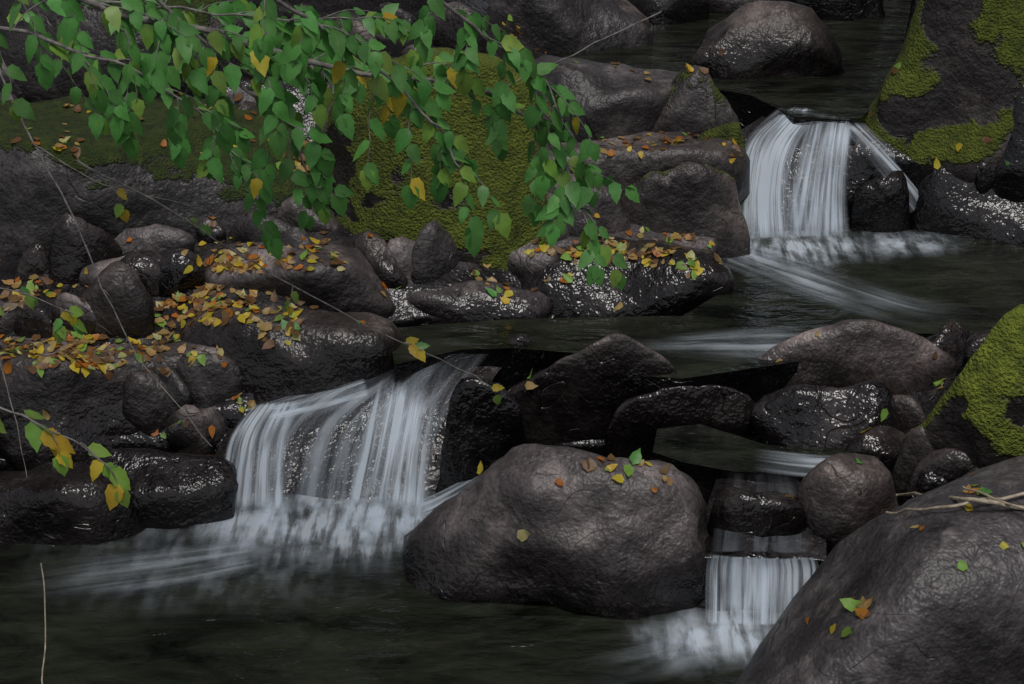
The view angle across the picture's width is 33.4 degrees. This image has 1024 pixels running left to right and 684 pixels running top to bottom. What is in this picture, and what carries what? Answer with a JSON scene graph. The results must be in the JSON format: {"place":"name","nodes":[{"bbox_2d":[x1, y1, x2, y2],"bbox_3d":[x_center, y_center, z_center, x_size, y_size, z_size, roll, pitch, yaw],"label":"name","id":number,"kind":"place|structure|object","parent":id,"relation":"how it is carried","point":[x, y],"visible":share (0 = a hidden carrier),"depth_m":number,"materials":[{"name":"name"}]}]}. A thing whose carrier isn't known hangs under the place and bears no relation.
{"place":"outdoors","nodes":[
{"label":"outdoors","id":0,"kind":"place"},
{"bbox_2d":[0,0,661,484],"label":"tree branches","id":1,"kind":"object","parent":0,"point":[96,4],"visible":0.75,"depth_m":6.01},
{"bbox_2d":[0,0,639,509],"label":"leaves","id":2,"kind":"object","parent":1,"relation":"attached to","point":[290,68],"visible":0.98,"depth_m":5.92,"materials":[{"name":"green plant"}]},
{"bbox_2d":[0,0,1023,470],"bbox_3d":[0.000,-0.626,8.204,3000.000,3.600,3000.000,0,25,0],"label":"ground","id":3,"kind":"structure","parent":0,"point":[1008,182],"depth_m":9.13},
{"bbox_2d":[0,63,26,100],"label":"rock","id":4,"kind":"object","parent":3,"relation":"on","point":[17,92],"visible":0.18,"depth_m":9.69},
{"bbox_2d":[0,292,40,335],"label":"rock","id":5,"kind":"object","parent":3,"relation":"on","point":[7,319],"visible":0.3,"depth_m":8.55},
{"bbox_2d":[16,242,48,274],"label":"rock","id":6,"kind":"object","parent":3,"relation":"on","point":[34,258],"visible":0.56,"depth_m":8.91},
{"bbox_2d":[14,307,52,338],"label":"rock","id":7,"kind":"object","parent":3,"relation":"on","point":[29,322],"visible":0.64,"depth_m":8.51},
{"bbox_2d":[0,462,145,546],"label":"rock","id":8,"kind":"object","parent":3,"relation":"on","point":[46,504],"visible":0.48,"depth_m":7.69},
{"bbox_2d":[51,292,96,331],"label":"rock","id":9,"kind":"object","parent":3,"relation":"on","point":[66,301],"visible":0.46,"depth_m":8.54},
{"bbox_2d":[48,212,122,283],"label":"rock","id":10,"kind":"object","parent":3,"relation":"on","point":[69,259],"visible":0.45,"depth_m":8.83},
{"bbox_2d":[0,336,217,470],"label":"boulder","id":11,"kind":"object","parent":3,"relation":"on","point":[79,407],"visible":0.4,"depth_m":8.23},
{"bbox_2d":[166,406,226,452],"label":"rock","id":12,"kind":"object","parent":11,"relation":"on","point":[179,436],"visible":0.48,"depth_m":8.28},
{"bbox_2d":[0,14,1023,636],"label":"fallen leaves","id":13,"kind":"object","parent":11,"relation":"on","point":[92,360],"visible":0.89,"depth_m":8.64,"materials":[{"name":"plant"}]},
{"bbox_2d":[79,260,154,338],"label":"rock","id":14,"kind":"object","parent":3,"relation":"on","point":[127,294],"visible":0.52,"depth_m":8.48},
{"bbox_2d":[0,0,259,102],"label":"bank","id":15,"kind":"structure","parent":3,"relation":"on","point":[32,88],"depth_m":9.61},
{"bbox_2d":[120,250,161,297],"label":"rock","id":16,"kind":"object","parent":3,"relation":"on","point":[145,264],"visible":0.29,"depth_m":8.74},
{"bbox_2d":[78,254,201,285],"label":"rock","id":17,"kind":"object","parent":16,"relation":"on","point":[84,279],"depth_m":8.81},
{"bbox_2d":[122,371,167,436],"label":"rock","id":18,"kind":"object","parent":3,"relation":"on","point":[144,403],"visible":0.48,"depth_m":8.29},
{"bbox_2d":[0,96,324,258],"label":"mossy boulder","id":19,"kind":"object","parent":3,"relation":"on","point":[33,207],"visible":0.34,"depth_m":9.03,"materials":[{"name":"stone"}]},
{"bbox_2d":[115,224,195,255],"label":"stone","id":20,"kind":"object","parent":19,"relation":"on","point":[160,239],"visible":0.36,"depth_m":9.00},
{"bbox_2d":[195,218,226,243],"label":"rock","id":21,"kind":"object","parent":19,"relation":"attached to","point":[218,233],"visible":0.48,"depth_m":9.14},
{"bbox_2d":[226,85,256,104],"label":"rock","id":22,"kind":"object","parent":19,"relation":"attached to","point":[231,94],"visible":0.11,"depth_m":9.68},
{"bbox_2d":[237,101,257,109],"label":"rock","id":23,"kind":"object","parent":19,"relation":"on","point":[247,105],"visible":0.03,"depth_m":9.55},
{"bbox_2d":[228,212,291,242],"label":"rock","id":24,"kind":"object","parent":19,"relation":"on","point":[243,229],"visible":0.22,"depth_m":9.09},
{"bbox_2d":[89,448,237,530],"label":"rock","id":25,"kind":"object","parent":3,"relation":"on","point":[168,491],"visible":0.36,"depth_m":7.85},
{"bbox_2d":[152,354,191,417],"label":"rock","id":26,"kind":"object","parent":3,"relation":"on","point":[178,389],"visible":0.45,"depth_m":8.31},
{"bbox_2d":[159,249,205,297],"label":"rock","id":27,"kind":"object","parent":3,"relation":"on","point":[174,264],"visible":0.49,"depth_m":8.75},
{"bbox_2d":[166,405,212,454],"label":"rock","id":28,"kind":"object","parent":3,"relation":"on","point":[202,446],"visible":0.41,"depth_m":8.27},
{"bbox_2d":[176,353,242,403],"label":"rock","id":29,"kind":"object","parent":3,"relation":"on","point":[212,380],"visible":0.47,"depth_m":8.35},
{"bbox_2d":[192,393,257,430],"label":"rock","id":30,"kind":"object","parent":3,"relation":"on","point":[232,415],"visible":0.14,"depth_m":8.34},
{"bbox_2d":[239,31,302,80],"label":"rock","id":31,"kind":"object","parent":3,"relation":"on","point":[246,74],"visible":0.08,"depth_m":9.83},
{"bbox_2d":[178,307,415,418],"bbox_3d":[-1.182,0.324,8.672,1.443,1.099,0.685,0,25,0],"label":"rock","id":32,"kind":"object","parent":3,"relation":"on","point":[330,352],"visible":0.32,"depth_m":8.34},
{"bbox_2d":[281,227,313,248],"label":"rock","id":33,"kind":"object","parent":3,"relation":"on","point":[292,237],"visible":0.09,"depth_m":8.90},
{"bbox_2d":[204,242,395,317],"bbox_3d":[-1.090,-0.264,9.028,1.006,0.544,0.512,5,26,11],"label":"rock","id":34,"kind":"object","parent":3,"relation":"on","point":[355,285],"depth_m":8.80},
{"bbox_2d":[277,195,339,231],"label":"stone","id":35,"kind":"object","parent":3,"relation":"on","point":[288,209],"visible":0.27,"depth_m":9.25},
{"bbox_2d":[309,82,334,101],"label":"rock","id":36,"kind":"object","parent":3,"relation":"on","point":[331,85],"visible":0.04,"depth_m":9.78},
{"bbox_2d":[315,100,333,149],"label":"rock","id":37,"kind":"object","parent":3,"relation":"on","point":[323,145],"visible":0.03,"depth_m":9.66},
{"bbox_2d":[335,16,380,70],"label":"rock","id":38,"kind":"object","parent":3,"relation":"on","point":[359,28],"visible":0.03,"depth_m":9.73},
{"bbox_2d":[340,231,407,288],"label":"rock","id":39,"kind":"object","parent":3,"relation":"on","point":[372,250],"visible":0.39,"depth_m":8.99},
{"bbox_2d":[0,497,779,683],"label":"pool","id":40,"kind":"structure","parent":3,"relation":"on","point":[202,605],"depth_m":7.15,"materials":[{"name":"liquid"}]},
{"bbox_2d":[376,2,416,26],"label":"rock","id":41,"kind":"object","parent":3,"relation":"on","point":[400,13],"visible":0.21,"depth_m":10.42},
{"bbox_2d":[383,236,415,283],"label":"rock","id":42,"kind":"object","parent":3,"relation":"on","point":[397,251],"visible":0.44,"depth_m":8.98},
{"bbox_2d":[399,45,415,56],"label":"rock","id":43,"kind":"object","parent":3,"relation":"on","point":[406,50],"visible":0.12,"depth_m":10.03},
{"bbox_2d":[411,220,458,284],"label":"rock","id":44,"kind":"object","parent":3,"relation":"on","point":[434,254],"visible":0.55,"depth_m":9.01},
{"bbox_2d":[327,47,548,270],"bbox_3d":[-0.338,-0.631,9.374,1.354,2.057,0.640,0,25,0],"label":"mossy boulder","id":45,"kind":"object","parent":3,"relation":"on","point":[384,212],"visible":0.23,"depth_m":9.02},
{"bbox_2d":[428,2,486,53],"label":"rock","id":46,"kind":"object","parent":3,"relation":"on","point":[448,27],"visible":0.25,"depth_m":10.26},
{"bbox_2d":[406,280,552,325],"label":"rock","id":47,"kind":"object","parent":3,"relation":"on","point":[469,301],"depth_m":8.95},
{"bbox_2d":[435,377,525,498],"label":"rock","id":48,"kind":"object","parent":3,"relation":"on","point":[484,428],"visible":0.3,"depth_m":7.96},
{"bbox_2d":[503,333,542,350],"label":"rock","id":49,"kind":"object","parent":3,"relation":"on","point":[521,338],"depth_m":8.50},
{"bbox_2d":[403,444,710,619],"bbox_3d":[0.236,1.060,7.497,1.439,1.349,0.690,0,25,0],"label":"boulder","id":50,"kind":"object","parent":3,"relation":"on","point":[599,541],"visible":0.64,"depth_m":7.16,"materials":[{"name":"stone"}]},
{"bbox_2d":[547,191,569,241],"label":"rock","id":51,"kind":"object","parent":3,"relation":"on","point":[566,234],"visible":0.03,"depth_m":9.31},
{"bbox_2d":[541,101,597,142],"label":"rock","id":52,"kind":"object","parent":3,"relation":"on","point":[582,135],"visible":0.14,"depth_m":9.74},
{"bbox_2d":[489,0,652,52],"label":"boulder","id":53,"kind":"object","parent":3,"relation":"on","point":[567,26],"visible":0.41,"depth_m":11.14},
{"bbox_2d":[508,333,679,445],"bbox_3d":[0.326,0.452,8.357,1.166,1.104,0.137,0,25,0],"label":"rock","id":54,"kind":"object","parent":3,"relation":"on","point":[584,393],"visible":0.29,"depth_m":8.20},
{"bbox_2d":[535,54,677,138],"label":"boulder","id":55,"kind":"object","parent":3,"relation":"on","point":[614,100],"visible":0.27,"depth_m":9.84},
{"bbox_2d":[521,236,734,317],"bbox_3d":[0.657,-0.205,9.313,1.361,0.704,0.641,0,25,0],"label":"rock","id":56,"kind":"object","parent":3,"relation":"on","point":[666,288],"visible":0.39,"depth_m":9.04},
{"bbox_2d":[614,0,650,25],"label":"rock","id":57,"kind":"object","parent":3,"relation":"on","point":[627,6],"depth_m":11.76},
{"bbox_2d":[555,224,717,254],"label":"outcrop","id":58,"kind":"object","parent":3,"relation":"on","point":[700,242],"visible":0.07,"depth_m":9.38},
{"bbox_2d":[549,174,630,236],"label":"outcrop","id":59,"kind":"object","parent":58,"relation":"on","point":[612,219],"visible":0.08,"depth_m":9.32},
{"bbox_2d":[546,131,749,202],"bbox_3d":[0.634,-0.720,9.857,1.452,0.990,0.648,0,25,0],"label":"boulder","id":60,"kind":"object","parent":3,"relation":"on","point":[622,166],"visible":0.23,"depth_m":9.48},
{"bbox_2d":[392,334,933,402],"bbox_3d":[1.420,0.114,9.345,4.097,0.896,2.230,0,25,0],"label":"pool upper ledge","id":61,"kind":"object","parent":3,"relation":"on","point":[518,365],"visible":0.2,"depth_m":8.38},
{"bbox_2d":[720,344,776,347],"bbox_3d":[1.013,0.002,8.496,1.023,0.001,0.482,0,25,0],"label":"water streak","id":62,"kind":"object","parent":61,"relation":"on","point":[760,346],"visible":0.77,"depth_m":8.45,"materials":[{"name":"liquid"}]},
{"bbox_2d":[744,109,806,234],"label":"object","id":63,"kind":"object","parent":61,"relation":"on","point":[766,184],"visible":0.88,"depth_m":9.77,"materials":[{"name":"liquid"}]},
{"bbox_2d":[753,115,843,236],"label":"waterfall","id":64,"kind":"structure","parent":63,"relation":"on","point":[839,138],"depth_m":9.77,"materials":[{"name":"liquid"}]},
{"bbox_2d":[749,254,828,290],"bbox_3d":[1.778,-0.285,9.111,1.663,0.001,0.575,17,30,33],"label":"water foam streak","id":65,"kind":"object","parent":61,"relation":"on","point":[808,282],"visible":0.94,"depth_m":9.23,"materials":[{"name":"liquid"}]},
{"bbox_2d":[741,116,932,232],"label":"waterfall","id":66,"kind":"structure","parent":61,"relation":"on","point":[864,162],"depth_m":9.88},
{"bbox_2d":[850,125,917,210],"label":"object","id":67,"kind":"object","parent":61,"relation":"on","point":[884,158],"visible":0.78,"depth_m":9.77,"materials":[{"name":"liquid"}]},
{"bbox_2d":[628,0,709,25],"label":"boulder","id":68,"kind":"object","parent":3,"relation":"on","point":[674,12],"visible":0.16,"depth_m":11.79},
{"bbox_2d":[604,385,763,460],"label":"rock","id":69,"kind":"object","parent":3,"relation":"on","point":[636,423],"visible":0.38,"depth_m":8.14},
{"bbox_2d":[620,161,750,259],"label":"boulder","id":70,"kind":"object","parent":3,"relation":"on","point":[698,199],"visible":0.33,"depth_m":9.40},
{"bbox_2d":[651,65,744,143],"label":"boulder","id":71,"kind":"object","parent":3,"relation":"on","point":[697,102],"visible":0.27,"depth_m":9.81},
{"bbox_2d":[392,230,1023,378],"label":"pool","id":72,"kind":"structure","parent":3,"relation":"on","point":[974,286],"depth_m":8.92,"materials":[{"name":"liquid"}]},
{"bbox_2d":[750,232,853,261],"bbox_3d":[1.577,-0.531,9.629,1.070,0.001,0.786,-9,27,-19],"label":"foam","id":73,"kind":"object","parent":72,"relation":"on","point":[798,247],"visible":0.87,"depth_m":9.65,"materials":[{"name":"liquid"}]},
{"bbox_2d":[792,123,848,231],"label":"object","id":74,"kind":"object","parent":73,"relation":"on","point":[834,222],"visible":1,"depth_m":9.78,"materials":[{"name":"liquid"}]},
{"bbox_2d":[878,236,938,251],"bbox_3d":[2.238,-0.563,9.692,0.808,0.001,0.535,0,25,0],"label":"foam","id":75,"kind":"object","parent":72,"relation":"on","point":[893,243],"visible":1,"depth_m":9.66,"materials":[{"name":"liquid"}]},
{"bbox_2d":[699,122,750,229],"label":"boulder","id":76,"kind":"object","parent":3,"relation":"on","point":[730,131],"visible":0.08,"depth_m":9.64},
{"bbox_2d":[653,452,806,505],"bbox_3d":[1.167,0.902,8.056,1.042,0.896,0.492,0,25,0],"label":"stream ledge","id":77,"kind":"object","parent":3,"relation":"on","point":[704,478],"visible":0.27,"depth_m":7.73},
{"bbox_2d":[786,458,825,466],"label":"flowing water","id":78,"kind":"structure","parent":77,"relation":"on","point":[814,460],"depth_m":7.74,"materials":[{"name":"liquid"}]},
{"bbox_2d":[709,0,794,13],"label":"rock","id":79,"kind":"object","parent":3,"relation":"on","point":[723,6],"depth_m":12.05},
{"bbox_2d":[684,1,845,106],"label":"boulder","id":80,"kind":"object","parent":3,"relation":"on","point":[758,39],"visible":0.44,"depth_m":10.58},
{"bbox_2d":[720,0,912,146],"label":"stream top ledge","id":81,"kind":"object","parent":3,"relation":"on","point":[748,110],"visible":0.14,"depth_m":9.96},
{"bbox_2d":[749,380,906,448],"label":"dark rock","id":82,"kind":"object","parent":3,"relation":"on","point":[804,415],"visible":0.38,"depth_m":7.99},
{"bbox_2d":[794,0,884,20],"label":"rock","id":83,"kind":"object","parent":3,"relation":"on","point":[845,10],"depth_m":11.90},
{"bbox_2d":[795,453,898,556],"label":"rock","id":84,"kind":"object","parent":3,"relation":"on","point":[837,506],"visible":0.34,"depth_m":7.25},
{"bbox_2d":[745,319,958,394],"bbox_3d":[1.665,0.254,8.471,1.128,0.798,0.228,0,25,0],"label":"grey rock","id":85,"kind":"object","parent":3,"relation":"on","point":[850,352],"visible":0.48,"depth_m":8.32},
{"bbox_2d":[845,425,906,474],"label":"rock","id":86,"kind":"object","parent":3,"relation":"on","point":[883,443],"depth_m":7.81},
{"bbox_2d":[848,171,909,234],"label":"waterfall rock","id":87,"kind":"object","parent":3,"relation":"on","point":[879,205],"visible":0.48,"depth_m":9.79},
{"bbox_2d":[735,454,1023,683],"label":"boulder","id":88,"kind":"object","parent":3,"relation":"on","point":[937,616],"visible":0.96,"depth_m":5.99,"materials":[{"name":"stone"}]},
{"bbox_2d":[40,486,1023,683],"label":"pale twigs","id":89,"kind":"object","parent":88,"relation":"on","point":[988,499],"visible":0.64,"depth_m":6.10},
{"bbox_2d":[893,395,925,428],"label":"rock","id":90,"kind":"object","parent":3,"relation":"on","point":[910,412],"visible":0.26,"depth_m":8.15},
{"bbox_2d":[892,426,933,500],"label":"rock","id":91,"kind":"structure","parent":3,"relation":"on","point":[916,447],"depth_m":7.51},
{"bbox_2d":[916,471,948,493],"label":"rock","id":92,"kind":"object","parent":3,"relation":"on","point":[928,481],"visible":0.12,"depth_m":7.42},
{"bbox_2d":[898,448,973,505],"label":"rock","id":93,"kind":"object","parent":3,"relation":"on","point":[949,464],"visible":0.2,"depth_m":7.40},
{"bbox_2d":[861,0,1023,182],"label":"boulder","id":94,"kind":"object","parent":3,"relation":"on","point":[952,83],"visible":0.36,"depth_m":9.68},
{"bbox_2d":[926,321,970,359],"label":"rock","id":95,"kind":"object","parent":3,"relation":"on","point":[950,338],"depth_m":8.51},
{"bbox_2d":[902,304,1023,468],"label":"moss boulder","id":96,"kind":"object","parent":3,"relation":"on","point":[976,415],"visible":0.42,"depth_m":7.25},
{"bbox_2d":[909,166,1023,244],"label":"rock","id":97,"kind":"object","parent":3,"relation":"on","point":[946,204],"visible":0.26,"depth_m":9.77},
{"bbox_2d":[963,327,992,364],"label":"rock","id":98,"kind":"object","parent":3,"relation":"on","point":[973,343],"depth_m":8.19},
{"bbox_2d":[975,163,993,193],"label":"rock","id":99,"kind":"object","parent":3,"relation":"on","point":[984,179],"visible":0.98,"depth_m":9.73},
{"bbox_3d":[-1.369,1.511,7.530,5.551,0.896,3.159,0,25,0],"label":"pool","id":100,"kind":"object","parent":3,"relation":"on","visible":0},
{"bbox_2d":[226,402,295,508],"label":"waterfall","id":101,"kind":"object","parent":100,"relation":"on","point":[262,470],"visible":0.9,"depth_m":8.13,"materials":[{"name":"liquid"}]},
{"bbox_2d":[224,495,414,555],"bbox_3d":[-0.830,0.840,7.868,1.275,0.001,0.935,9,26,18],"label":"foam","id":102,"kind":"object","parent":100,"relation":"on","point":[324,518],"visible":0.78,"depth_m":7.86,"materials":[{"name":"liquid"}]},
{"bbox_2d":[209,504,281,539],"bbox_3d":[-1.231,0.834,7.876,0.601,0.001,0.587,0,25,0],"label":"foam","id":103,"kind":"object","parent":102,"relation":"on","point":[255,521],"visible":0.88,"depth_m":7.87,"materials":[{"name":"liquid"}]},
{"bbox_2d":[338,505,424,536],"bbox_3d":[-0.596,0.821,7.898,0.714,0.001,0.577,0,25,0],"label":"foam","id":104,"kind":"object","parent":102,"relation":"on","point":[381,517],"visible":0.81,"depth_m":7.91,"materials":[{"name":"liquid"}]},
{"bbox_2d":[422,480,469,513],"bbox_3d":[-0.227,0.652,8.007,0.470,0.221,0.228,-8,26,-16],"label":"trickle","id":105,"kind":"object","parent":104,"relation":"on","point":[436,504],"visible":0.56,"depth_m":7.99,"materials":[{"name":"liquid"}]},
{"bbox_2d":[215,349,500,503],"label":"waterfall","id":106,"kind":"object","parent":100,"relation":"on","point":[339,432],"visible":0.43,"depth_m":8.25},
{"bbox_2d":[352,390,424,505],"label":"waterfall","id":107,"kind":"object","parent":106,"relation":"on","point":[414,414],"visible":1,"depth_m":8.12,"materials":[{"name":"liquid"}]},
{"bbox_2d":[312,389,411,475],"bbox_3d":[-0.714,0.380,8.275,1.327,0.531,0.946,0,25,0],"label":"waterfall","id":108,"kind":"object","parent":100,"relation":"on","point":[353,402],"visible":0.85,"depth_m":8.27,"materials":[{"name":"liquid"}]},
{"bbox_2d":[271,382,364,418],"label":"waterfall","id":109,"kind":"object","parent":108,"relation":"on","point":[309,408],"visible":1,"depth_m":8.22,"materials":[{"name":"liquid"}]},
{"bbox_2d":[687,610,776,654],"bbox_3d":[1.009,1.198,7.103,0.911,0.001,0.660,9,26,19],"label":"foam","id":110,"kind":"object","parent":100,"relation":"on","point":[723,636],"visible":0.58,"depth_m":7.06,"materials":[{"name":"liquid"}]},
{"bbox_2d":[673,622,711,652],"bbox_3d":[0.774,1.232,7.022,0.747,0.001,0.551,0,25,0],"label":"foam","id":111,"kind":"object","parent":110,"relation":"on","point":[698,636],"visible":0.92,"depth_m":7.06,"materials":[{"name":"liquid"}]},
{"bbox_2d":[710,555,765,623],"bbox_3d":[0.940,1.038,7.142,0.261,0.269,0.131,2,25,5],"label":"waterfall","id":112,"kind":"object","parent":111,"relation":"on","point":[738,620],"visible":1,"depth_m":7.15,"materials":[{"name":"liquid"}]},
{"bbox_2d":[757,558,815,623],"bbox_3d":[1.153,1.044,7.130,0.273,0.269,0.143,0,25,0],"label":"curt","id":113,"kind":"object","parent":110,"relation":"on","point":[772,573],"visible":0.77,"depth_m":7.15,"materials":[{"name":"liquid"}]},
{"bbox_2d":[731,559,795,609],"bbox_3d":[1.048,1.022,7.118,0.318,0.255,0.117,0,25,0],"label":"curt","id":114,"kind":"object","parent":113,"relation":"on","point":[752,589],"visible":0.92,"depth_m":7.11,"materials":[{"name":"liquid"}]},
{"bbox_2d":[694,469,825,615],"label":"waterfall","id":115,"kind":"structure","parent":100,"relation":"on","point":[808,545],"depth_m":7.22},
{"bbox_2d":[707,486,806,542],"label":"lip rock","id":116,"kind":"object","parent":115,"relation":"on","point":[764,517],"visible":0.66,"depth_m":7.23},
{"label":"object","id":117,"kind":"object","parent":3,"relation":"on","visible":0},
{"bbox_2d":[507,242,558,277],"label":"rock","id":118,"kind":"object","parent":117,"relation":"on","point":[520,264],"visible":0.38,"depth_m":9.13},
{"bbox_2d":[547,0,911,120],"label":"stream","id":119,"kind":"structure","parent":0,"point":[870,49],"depth_m":10.96,"materials":[{"name":"liquid"}]},
{"bbox_2d":[653,424,878,474],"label":"stream","id":120,"kind":"structure","parent":0,"point":[701,445],"depth_m":7.84,"materials":[{"name":"liquid"}]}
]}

